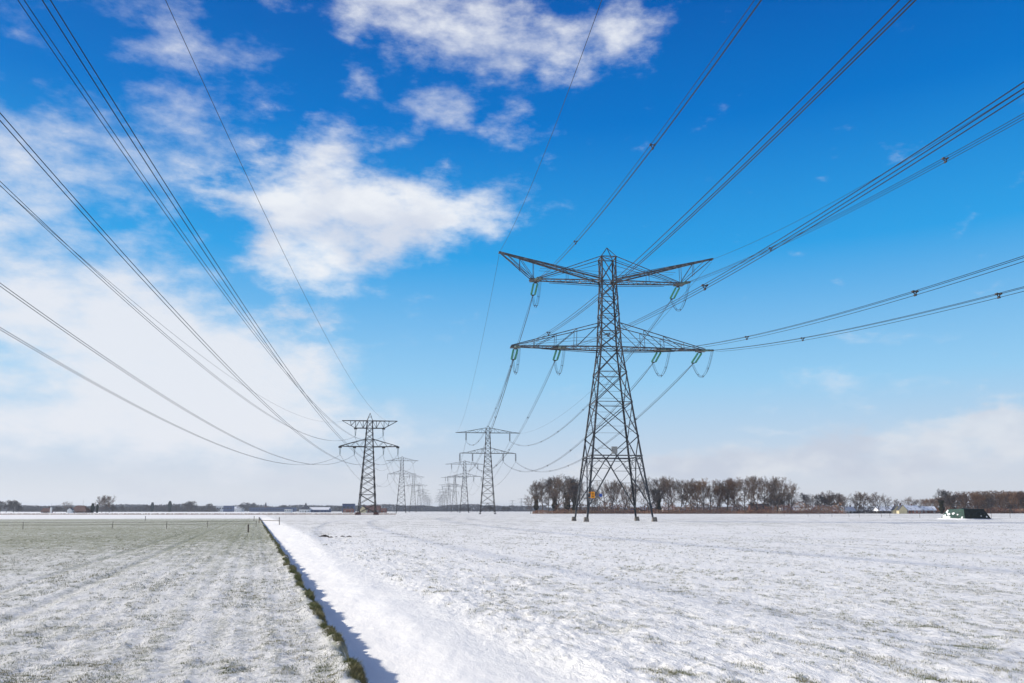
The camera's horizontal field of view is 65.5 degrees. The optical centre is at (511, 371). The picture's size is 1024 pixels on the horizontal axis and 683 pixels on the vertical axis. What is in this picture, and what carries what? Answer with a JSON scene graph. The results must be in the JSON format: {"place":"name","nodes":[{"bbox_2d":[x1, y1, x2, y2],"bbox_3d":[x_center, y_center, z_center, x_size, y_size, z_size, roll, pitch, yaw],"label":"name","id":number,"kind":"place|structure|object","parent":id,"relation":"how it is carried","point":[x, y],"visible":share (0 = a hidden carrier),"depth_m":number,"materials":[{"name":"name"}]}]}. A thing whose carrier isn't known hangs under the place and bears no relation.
{"place":"outdoors","nodes":[
{"label":"outdoors","id":0,"kind":"place"},
{"bbox_2d":[0,513,395,514],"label":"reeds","id":1,"kind":"object","parent":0,"point":[195,514],"visible":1,"depth_m":422.72,"materials":[{"name":"beige plant"}]},
{"bbox_2d":[260,519,370,682],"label":"grass","id":2,"kind":"structure","parent":0,"point":[357,671],"depth_m":13.86,"materials":[{"name":"green plant"}]},
{"bbox_2d":[0,511,1023,682],"bbox_3d":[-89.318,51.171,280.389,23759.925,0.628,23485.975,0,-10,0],"label":"ground","id":3,"kind":"structure","parent":0,"point":[390,629],"depth_m":18.09,"materials":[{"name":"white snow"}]},
{"bbox_2d":[73,506,90,512],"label":"barn","id":4,"kind":"structure","parent":3,"relation":"on","point":[81,509],"depth_m":785.00,"materials":[{"name":"brick"}]},
{"bbox_2d":[102,495,115,508],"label":"bare tree","id":5,"kind":"object","parent":3,"relation":"on","point":[108,498],"visible":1,"depth_m":847.21,"materials":[{"name":"brown plant"}]},
{"bbox_2d":[11,505,219,511],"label":"woods","id":6,"kind":"object","parent":3,"relation":"on","point":[160,508],"visible":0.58,"depth_m":1645.78,"materials":[{"name":"plant"}]},
{"bbox_2d":[1,520,256,528],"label":"field fence","id":7,"kind":"object","parent":3,"relation":"on","point":[112,524],"visible":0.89,"depth_m":86.31,"materials":[{"name":"brown wood"}]},
{"bbox_2d":[182,501,197,511],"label":"bare tree","id":8,"kind":"object","parent":3,"relation":"on","point":[185,504],"visible":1,"depth_m":1375.83,"materials":[{"name":"brown plant"}]},
{"bbox_2d":[223,506,234,511],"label":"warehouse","id":9,"kind":"structure","parent":3,"relation":"on","point":[228,508],"depth_m":1619.33,"materials":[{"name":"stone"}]},
{"bbox_2d":[249,507,296,511],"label":"warehouse","id":10,"kind":"structure","parent":3,"relation":"on","point":[266,509],"depth_m":1714.32,"materials":[{"name":"stone"}]},
{"bbox_2d":[1,504,546,511],"bbox_3d":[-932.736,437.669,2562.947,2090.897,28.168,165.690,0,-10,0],"label":"woods","id":11,"kind":"object","parent":3,"relation":"on","point":[473,507],"visible":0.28,"depth_m":2516.61,"materials":[{"name":"plant"}]},
{"bbox_2d":[299,503,310,511],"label":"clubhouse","id":12,"kind":"structure","parent":3,"relation":"on","point":[305,508],"depth_m":1067.60,"materials":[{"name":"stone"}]},
{"bbox_2d":[309,507,330,511],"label":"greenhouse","id":13,"kind":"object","parent":3,"relation":"on","point":[320,509],"visible":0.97,"depth_m":1076.14,"materials":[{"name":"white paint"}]},
{"bbox_2d":[342,504,354,512],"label":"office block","id":14,"kind":"structure","parent":3,"relation":"on","point":[348,506],"depth_m":882.47,"materials":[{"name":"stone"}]},
{"bbox_2d":[338,413,398,514],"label":"transmission tower","id":15,"kind":"structure","parent":3,"relation":"on","point":[375,512],"depth_m":387.63,"materials":[{"name":"weathered steel"},{"name":"concrete"}]},
{"bbox_2d":[0,327,330,464],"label":"power line","id":16,"kind":"object","parent":15,"relation":"attached to","point":[127,400],"visible":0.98,"depth_m":116.96,"materials":[{"name":"metal"}]},
{"bbox_2d":[0,181,352,440],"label":"power line","id":17,"kind":"object","parent":15,"relation":"attached to","point":[126,299],"visible":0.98,"depth_m":99.32,"materials":[{"name":"metal"}]},
{"bbox_2d":[0,283,353,464],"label":"power line","id":18,"kind":"object","parent":15,"relation":"attached to","point":[128,372],"visible":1,"depth_m":99.99,"materials":[{"name":"metal"}]},
{"bbox_2d":[13,197,340,421],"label":"earth wire","id":19,"kind":"object","parent":15,"relation":"attached to","point":[135,303],"visible":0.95,"depth_m":121.65,"materials":[{"name":"metal"}]},
{"bbox_2d":[0,113,381,464],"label":"power line","id":20,"kind":"object","parent":15,"relation":"attached to","point":[130,261],"visible":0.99,"depth_m":65.74,"materials":[{"name":"metal"}]},
{"bbox_2d":[18,0,381,440],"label":"power line","id":21,"kind":"object","parent":15,"relation":"attached to","point":[149,184],"visible":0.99,"depth_m":70.65,"materials":[{"name":"metal"}]},
{"bbox_2d":[42,0,397,464],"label":"power line","id":22,"kind":"object","parent":15,"relation":"attached to","point":[166,185],"visible":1,"depth_m":54.20,"materials":[{"name":"metal"}]},
{"bbox_2d":[165,0,378,415],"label":"earth wire","id":23,"kind":"object","parent":15,"relation":"attached to","point":[246,175],"visible":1,"depth_m":79.71,"materials":[{"name":"metal"}]},
{"bbox_2d":[365,506,380,512],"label":"barn","id":24,"kind":"structure","parent":3,"relation":"on","point":[378,508],"depth_m":814.44,"materials":[{"name":"brick"}]},
{"bbox_2d":[387,456,416,512],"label":"transmission tower","id":25,"kind":"structure","parent":3,"relation":"on","point":[401,482],"depth_m":746.09,"materials":[{"name":"metal"}]},
{"bbox_2d":[405,475,422,511],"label":"transmission tower","id":26,"kind":"structure","parent":3,"relation":"on","point":[413,481],"depth_m":1103.18,"materials":[{"name":"metal"}]},
{"bbox_2d":[441,477,467,511],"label":"transmission tower","id":27,"kind":"structure","parent":3,"relation":"on","point":[453,489],"depth_m":1124.83,"materials":[{"name":"metal"}]},
{"bbox_2d":[447,461,481,512],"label":"transmission tower","id":28,"kind":"structure","parent":3,"relation":"on","point":[466,476],"depth_m":800.45,"materials":[{"name":"metal"}]},
{"bbox_2d":[455,426,515,513],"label":"transmission tower","id":29,"kind":"structure","parent":3,"relation":"on","point":[491,471],"depth_m":478.58,"materials":[{"name":"metal"}]},
{"bbox_2d":[527,481,545,510],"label":"bare tree","id":30,"kind":"object","parent":3,"relation":"on","point":[535,507],"visible":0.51,"depth_m":567.92,"materials":[{"name":"brown plant"}]},
{"bbox_2d":[529,477,550,509],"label":"bare tree","id":31,"kind":"object","parent":3,"relation":"on","point":[540,495],"visible":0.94,"depth_m":556.27,"materials":[{"name":"brown plant"}]},
{"bbox_2d":[544,477,562,510],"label":"bare tree","id":32,"kind":"object","parent":3,"relation":"on","point":[552,499],"visible":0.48,"depth_m":570.75,"materials":[{"name":"brown plant"}]},
{"bbox_2d":[549,476,567,512],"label":"bare tree","id":33,"kind":"object","parent":3,"relation":"on","point":[555,489],"visible":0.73,"depth_m":548.43,"materials":[{"name":"brown plant"}]},
{"bbox_2d":[551,473,577,512],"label":"bare tree","id":34,"kind":"object","parent":3,"relation":"on","point":[569,485],"visible":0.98,"depth_m":542.36,"materials":[{"name":"brown plant"}]},
{"bbox_2d":[561,474,580,509],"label":"bare tree","id":35,"kind":"object","parent":3,"relation":"on","point":[575,483],"visible":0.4,"depth_m":552.46,"materials":[{"name":"brown plant"}]},
{"bbox_2d":[567,483,581,513],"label":"bare tree","id":36,"kind":"object","parent":3,"relation":"on","point":[574,500],"visible":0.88,"depth_m":542.99,"materials":[{"name":"brown plant"}]},
{"bbox_2d":[593,490,608,508],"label":"bare tree","id":37,"kind":"object","parent":3,"relation":"on","point":[597,501],"visible":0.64,"depth_m":559.82,"materials":[{"name":"brown plant"}]},
{"bbox_2d":[593,482,613,511],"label":"bare tree","id":38,"kind":"object","parent":3,"relation":"on","point":[603,492],"visible":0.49,"depth_m":578.39,"materials":[{"name":"brown plant"}]},
{"bbox_2d":[498,248,713,521],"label":"transmission tower","id":39,"kind":"structure","parent":3,"relation":"on","point":[600,284],"depth_m":155.73,"materials":[{"name":"metal"}]},
{"bbox_2d":[459,361,512,469],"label":"power line","id":40,"kind":"object","parent":39,"relation":"hanging from","point":[495,414],"visible":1,"depth_m":195.63,"materials":[{"name":"metal"}]},
{"bbox_2d":[467,296,532,445],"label":"power line","id":41,"kind":"object","parent":39,"relation":"attached to","point":[508,371],"visible":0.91,"depth_m":211.13,"materials":[{"name":"metal"}]},
{"bbox_2d":[473,361,554,471],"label":"power line","id":42,"kind":"object","parent":39,"relation":"attached to","point":[525,420],"visible":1,"depth_m":206.12,"materials":[{"name":"metal"}]},
{"bbox_2d":[500,0,601,250],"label":"earth wire","id":43,"kind":"object","parent":39,"relation":"attached to","point":[560,112],"visible":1,"depth_m":80.31,"materials":[{"name":"metal"}]},
{"bbox_2d":[504,363,652,471],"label":"power line","id":44,"kind":"object","parent":39,"relation":"hanging from","point":[596,427],"visible":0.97,"depth_m":211.74,"materials":[{"name":"metal"}]},
{"bbox_2d":[510,301,670,445],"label":"power line","id":45,"kind":"object","parent":39,"relation":"hanging from","point":[604,385],"visible":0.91,"depth_m":217.96,"materials":[{"name":"metal"}]},
{"bbox_2d":[518,364,692,471],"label":"power line","id":46,"kind":"object","parent":39,"relation":"hanging from","point":[628,424],"visible":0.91,"depth_m":204.17,"materials":[{"name":"metal"}]},
{"bbox_2d":[542,0,761,275],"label":"power line","id":47,"kind":"object","parent":39,"relation":"attached to","point":[651,144],"visible":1,"depth_m":66.87,"materials":[{"name":"metal"}]},
{"bbox_2d":[522,0,915,346],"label":"power line","id":48,"kind":"object","parent":39,"relation":"attached to","point":[613,285],"visible":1,"depth_m":37.77,"materials":[{"name":"metal"}]},
{"bbox_2d":[566,81,1023,347],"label":"power line","id":49,"kind":"object","parent":39,"relation":"attached to","point":[704,285],"visible":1,"depth_m":45.64,"materials":[{"name":"metal"}]},
{"bbox_2d":[675,256,1023,349],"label":"power line","id":50,"kind":"object","parent":39,"relation":"attached to","point":[914,292],"visible":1,"depth_m":77.58,"materials":[{"name":"metal"}]},
{"bbox_2d":[689,113,1023,281],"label":"power line","id":51,"kind":"object","parent":39,"relation":"attached to","point":[943,158],"visible":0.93,"depth_m":83.54,"materials":[{"name":"metal"}]},
{"bbox_2d":[714,93,1014,258],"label":"earth wire","id":52,"kind":"object","parent":39,"relation":"attached to","point":[876,177],"visible":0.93,"depth_m":101.03,"materials":[{"name":"metal"}]},
{"bbox_2d":[718,286,1023,350],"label":"power line","id":53,"kind":"object","parent":39,"relation":"attached to","point":[997,294],"visible":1,"depth_m":90.17,"materials":[{"name":"metal"}]},
{"bbox_2d":[603,479,622,511],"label":"bare tree","id":54,"kind":"object","parent":3,"relation":"on","point":[610,496],"visible":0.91,"depth_m":562.51,"materials":[{"name":"brown plant"}]},
{"bbox_2d":[606,480,628,505],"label":"bare tree","id":55,"kind":"object","parent":3,"relation":"on","point":[619,501],"visible":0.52,"depth_m":576.71,"materials":[{"name":"brown plant"}]},
{"bbox_2d":[618,483,641,513],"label":"bare tree","id":56,"kind":"object","parent":3,"relation":"on","point":[623,491],"visible":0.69,"depth_m":545.52,"materials":[{"name":"brown plant"}]},
{"bbox_2d":[621,482,639,509],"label":"bare tree","id":57,"kind":"object","parent":3,"relation":"on","point":[630,496],"visible":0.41,"depth_m":561.50,"materials":[{"name":"brown plant"}]},
{"bbox_2d":[634,477,658,511],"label":"bare tree","id":58,"kind":"object","parent":3,"relation":"on","point":[641,484],"visible":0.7,"depth_m":554.36,"materials":[{"name":"brown plant"}]},
{"bbox_2d":[647,476,668,512],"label":"bare tree","id":59,"kind":"object","parent":3,"relation":"on","point":[655,485],"visible":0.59,"depth_m":555.88,"materials":[{"name":"brown plant"}]},
{"bbox_2d":[650,488,666,513],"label":"bare tree","id":60,"kind":"object","parent":3,"relation":"on","point":[658,507],"visible":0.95,"depth_m":546.26,"materials":[{"name":"brown plant"}]},
{"bbox_2d":[653,477,675,512],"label":"bare tree","id":61,"kind":"object","parent":3,"relation":"on","point":[667,492],"visible":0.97,"depth_m":547.91,"materials":[{"name":"brown plant"}]},
{"bbox_2d":[659,476,686,513],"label":"bare tree","id":62,"kind":"object","parent":3,"relation":"on","point":[672,494],"visible":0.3,"depth_m":576.94,"materials":[{"name":"brown plant"}]},
{"bbox_2d":[671,478,690,511],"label":"bare tree","id":63,"kind":"object","parent":3,"relation":"on","point":[679,491],"visible":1,"depth_m":552.20,"materials":[{"name":"brown plant"}]},
{"bbox_2d":[681,478,696,510],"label":"bare tree","id":64,"kind":"object","parent":3,"relation":"on","point":[686,485],"visible":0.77,"depth_m":562.04,"materials":[{"name":"brown plant"}]},
{"bbox_2d":[532,501,847,513],"bbox_3d":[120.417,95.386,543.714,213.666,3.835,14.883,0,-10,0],"label":"undergrowth","id":65,"kind":"object","parent":3,"relation":"on","point":[691,512],"visible":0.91,"depth_m":540.59,"materials":[{"name":"brown plant"}]},
{"bbox_2d":[686,479,702,512],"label":"bare tree","id":66,"kind":"object","parent":3,"relation":"on","point":[694,492],"visible":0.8,"depth_m":561.07,"materials":[{"name":"brown plant"}]},
{"bbox_2d":[691,478,710,508],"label":"bare tree","id":67,"kind":"object","parent":3,"relation":"on","point":[704,484],"visible":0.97,"depth_m":556.46,"materials":[{"name":"brown plant"}]},
{"bbox_2d":[701,480,719,509],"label":"bare tree","id":68,"kind":"object","parent":3,"relation":"on","point":[711,496],"visible":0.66,"depth_m":563.24,"materials":[{"name":"brown plant"}]},
{"bbox_2d":[712,485,727,507],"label":"bare tree","id":69,"kind":"object","parent":3,"relation":"on","point":[715,492],"visible":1,"depth_m":556.47,"materials":[{"name":"brown plant"}]},
{"bbox_2d":[714,479,731,506],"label":"bare tree","id":70,"kind":"object","parent":3,"relation":"on","point":[721,486],"visible":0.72,"depth_m":560.76,"materials":[{"name":"brown plant"}]},
{"bbox_2d":[719,479,735,510],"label":"bare tree","id":71,"kind":"object","parent":3,"relation":"on","point":[729,499],"visible":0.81,"depth_m":562.96,"materials":[{"name":"brown plant"}]},
{"bbox_2d":[717,477,742,510],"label":"bare tree","id":72,"kind":"object","parent":3,"relation":"on","point":[732,499],"visible":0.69,"depth_m":563.06,"materials":[{"name":"brown plant"}]},
{"bbox_2d":[723,479,745,509],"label":"bare tree","id":73,"kind":"object","parent":3,"relation":"on","point":[737,502],"visible":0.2,"depth_m":574.89,"materials":[{"name":"brown plant"}]},
{"bbox_2d":[732,477,757,512],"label":"bare tree","id":74,"kind":"object","parent":3,"relation":"on","point":[740,486],"visible":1,"depth_m":541.71,"materials":[{"name":"brown plant"}]},
{"bbox_2d":[739,475,763,510],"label":"bare tree","id":75,"kind":"object","parent":3,"relation":"on","point":[751,490],"visible":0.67,"depth_m":552.15,"materials":[{"name":"brown plant"}]},
{"bbox_2d":[742,476,763,509],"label":"bare tree","id":76,"kind":"object","parent":3,"relation":"on","point":[759,482],"visible":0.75,"depth_m":549.23,"materials":[{"name":"brown plant"}]},
{"bbox_2d":[545,506,966,511],"bbox_3d":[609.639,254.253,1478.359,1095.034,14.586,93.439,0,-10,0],"label":"woods","id":77,"kind":"object","parent":3,"relation":"on","point":[551,509],"visible":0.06,"depth_m":1457.88,"materials":[{"name":"brown plant"}]},
{"bbox_2d":[754,476,774,508],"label":"bare tree","id":78,"kind":"object","parent":3,"relation":"on","point":[764,493],"visible":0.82,"depth_m":557.31,"materials":[{"name":"brown plant"}]},
{"bbox_2d":[758,478,781,508],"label":"bare tree","id":79,"kind":"object","parent":3,"relation":"on","point":[773,498],"visible":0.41,"depth_m":565.26,"materials":[{"name":"brown plant"}]},
{"bbox_2d":[765,476,786,511],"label":"bare tree","id":80,"kind":"object","parent":3,"relation":"on","point":[775,485],"visible":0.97,"depth_m":551.86,"materials":[{"name":"brown plant"}]},
{"bbox_2d":[772,477,795,509],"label":"bare tree","id":81,"kind":"object","parent":3,"relation":"on","point":[784,484],"visible":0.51,"depth_m":576.72,"materials":[{"name":"brown plant"}]},
{"bbox_2d":[782,483,798,511],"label":"bare tree","id":82,"kind":"object","parent":3,"relation":"on","point":[793,488],"visible":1,"depth_m":544.48,"materials":[{"name":"brown plant"}]},
{"bbox_2d":[796,493,813,508],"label":"bare tree","id":83,"kind":"object","parent":3,"relation":"on","point":[804,498],"visible":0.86,"depth_m":597.91,"materials":[{"name":"brown plant"}]},
{"bbox_2d":[811,495,830,507],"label":"bare tree","id":84,"kind":"object","parent":3,"relation":"on","point":[822,499],"visible":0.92,"depth_m":586.17,"materials":[{"name":"brown plant"}]},
{"bbox_2d":[815,490,833,508],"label":"bare tree","id":85,"kind":"object","parent":3,"relation":"on","point":[825,497],"visible":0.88,"depth_m":589.95,"materials":[{"name":"brown plant"}]},
{"bbox_2d":[838,494,853,510],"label":"bare tree","id":86,"kind":"object","parent":3,"relation":"on","point":[844,498],"visible":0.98,"depth_m":590.83,"materials":[{"name":"brown plant"}]},
{"bbox_2d":[841,505,855,512],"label":"cottage","id":87,"kind":"structure","parent":3,"relation":"on","point":[850,508],"depth_m":598.42,"materials":[{"name":"brick"}]},
{"bbox_2d":[848,493,864,509],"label":"bare tree","id":88,"kind":"object","parent":3,"relation":"on","point":[860,499],"visible":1,"depth_m":590.91,"materials":[{"name":"brown plant"}]},
{"bbox_2d":[854,493,869,513],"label":"bare tree","id":89,"kind":"object","parent":3,"relation":"on","point":[863,506],"visible":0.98,"depth_m":590.91,"materials":[{"name":"brown plant"}]},
{"bbox_2d":[869,492,883,513],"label":"bare tree","id":90,"kind":"object","parent":3,"relation":"on","point":[876,500],"visible":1,"depth_m":591.05,"materials":[{"name":"brown plant"}]},
{"bbox_2d":[848,510,940,513],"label":"undergrowth","id":91,"kind":"object","parent":3,"relation":"on","point":[863,511],"visible":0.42,"depth_m":597.42,"materials":[{"name":"brown plant"}]},
{"bbox_2d":[896,503,906,513],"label":"farmhouse","id":92,"kind":"object","parent":3,"relation":"on","point":[901,509],"visible":1,"depth_m":569.50,"materials":[{"name":"stone"}]},
{"bbox_2d":[898,504,920,513],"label":"farmhouse","id":93,"kind":"object","parent":3,"relation":"on","point":[913,509],"visible":0.72,"depth_m":577.57,"materials":[{"name":"brick"}]},
{"bbox_2d":[918,506,936,513],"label":"barn","id":94,"kind":"structure","parent":3,"relation":"on","point":[928,509],"depth_m":587.34,"materials":[{"name":"brick"}]},
{"bbox_2d":[933,489,952,513],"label":"bare tree","id":95,"kind":"object","parent":3,"relation":"on","point":[941,502],"visible":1,"depth_m":512.32,"materials":[{"name":"brown plant"}]},
{"bbox_2d":[944,493,960,508],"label":"bare tree","id":96,"kind":"object","parent":3,"relation":"on","point":[952,497],"visible":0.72,"depth_m":607.87,"materials":[{"name":"brown plant"}]},
{"bbox_2d":[938,508,990,519],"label":"silage stack","id":97,"kind":"object","parent":3,"relation":"on","point":[970,514],"visible":0.95,"depth_m":181.94,"materials":[{"name":"plastic"}]},
{"bbox_2d":[960,494,972,508],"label":"bare tree","id":98,"kind":"object","parent":3,"relation":"on","point":[966,498],"visible":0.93,"depth_m":613.79,"materials":[{"name":"brown plant"}]},
{"bbox_2d":[968,493,980,508],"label":"bare tree","id":99,"kind":"object","parent":3,"relation":"on","point":[974,497],"visible":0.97,"depth_m":608.26,"materials":[{"name":"brown plant"}]},
{"bbox_2d":[970,493,986,508],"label":"bare tree","id":100,"kind":"object","parent":3,"relation":"on","point":[978,506],"visible":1,"depth_m":605.43,"materials":[{"name":"brown plant"}]},
{"bbox_2d":[936,507,1023,512],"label":"undergrowth","id":101,"kind":"object","parent":3,"relation":"on","point":[1020,510],"visible":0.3,"depth_m":611.75,"materials":[{"name":"brown plant"}]},
{"bbox_2d":[948,490,1023,512],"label":"woods","id":102,"kind":"object","parent":3,"relation":"on","point":[994,491],"visible":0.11,"depth_m":745.28,"materials":[{"name":"plant"}]},
{"bbox_2d":[979,491,995,512],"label":"bare tree","id":103,"kind":"object","parent":3,"relation":"on","point":[989,497],"visible":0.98,"depth_m":607.34,"materials":[{"name":"brown plant"}]},
{"bbox_2d":[994,493,1004,509],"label":"bare tree","id":104,"kind":"object","parent":3,"relation":"on","point":[998,500],"visible":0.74,"depth_m":631.11,"materials":[{"name":"brown plant"}]},
{"bbox_2d":[1002,492,1022,511],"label":"bare tree","id":105,"kind":"object","parent":3,"relation":"on","point":[1012,495],"visible":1,"depth_m":606.71,"materials":[{"name":"brown plant"}]},
{"bbox_2d":[0,0,1023,510],"label":"sky","id":106,"kind":"structure","parent":0,"point":[391,151],"materials":[{"name":"blue"}]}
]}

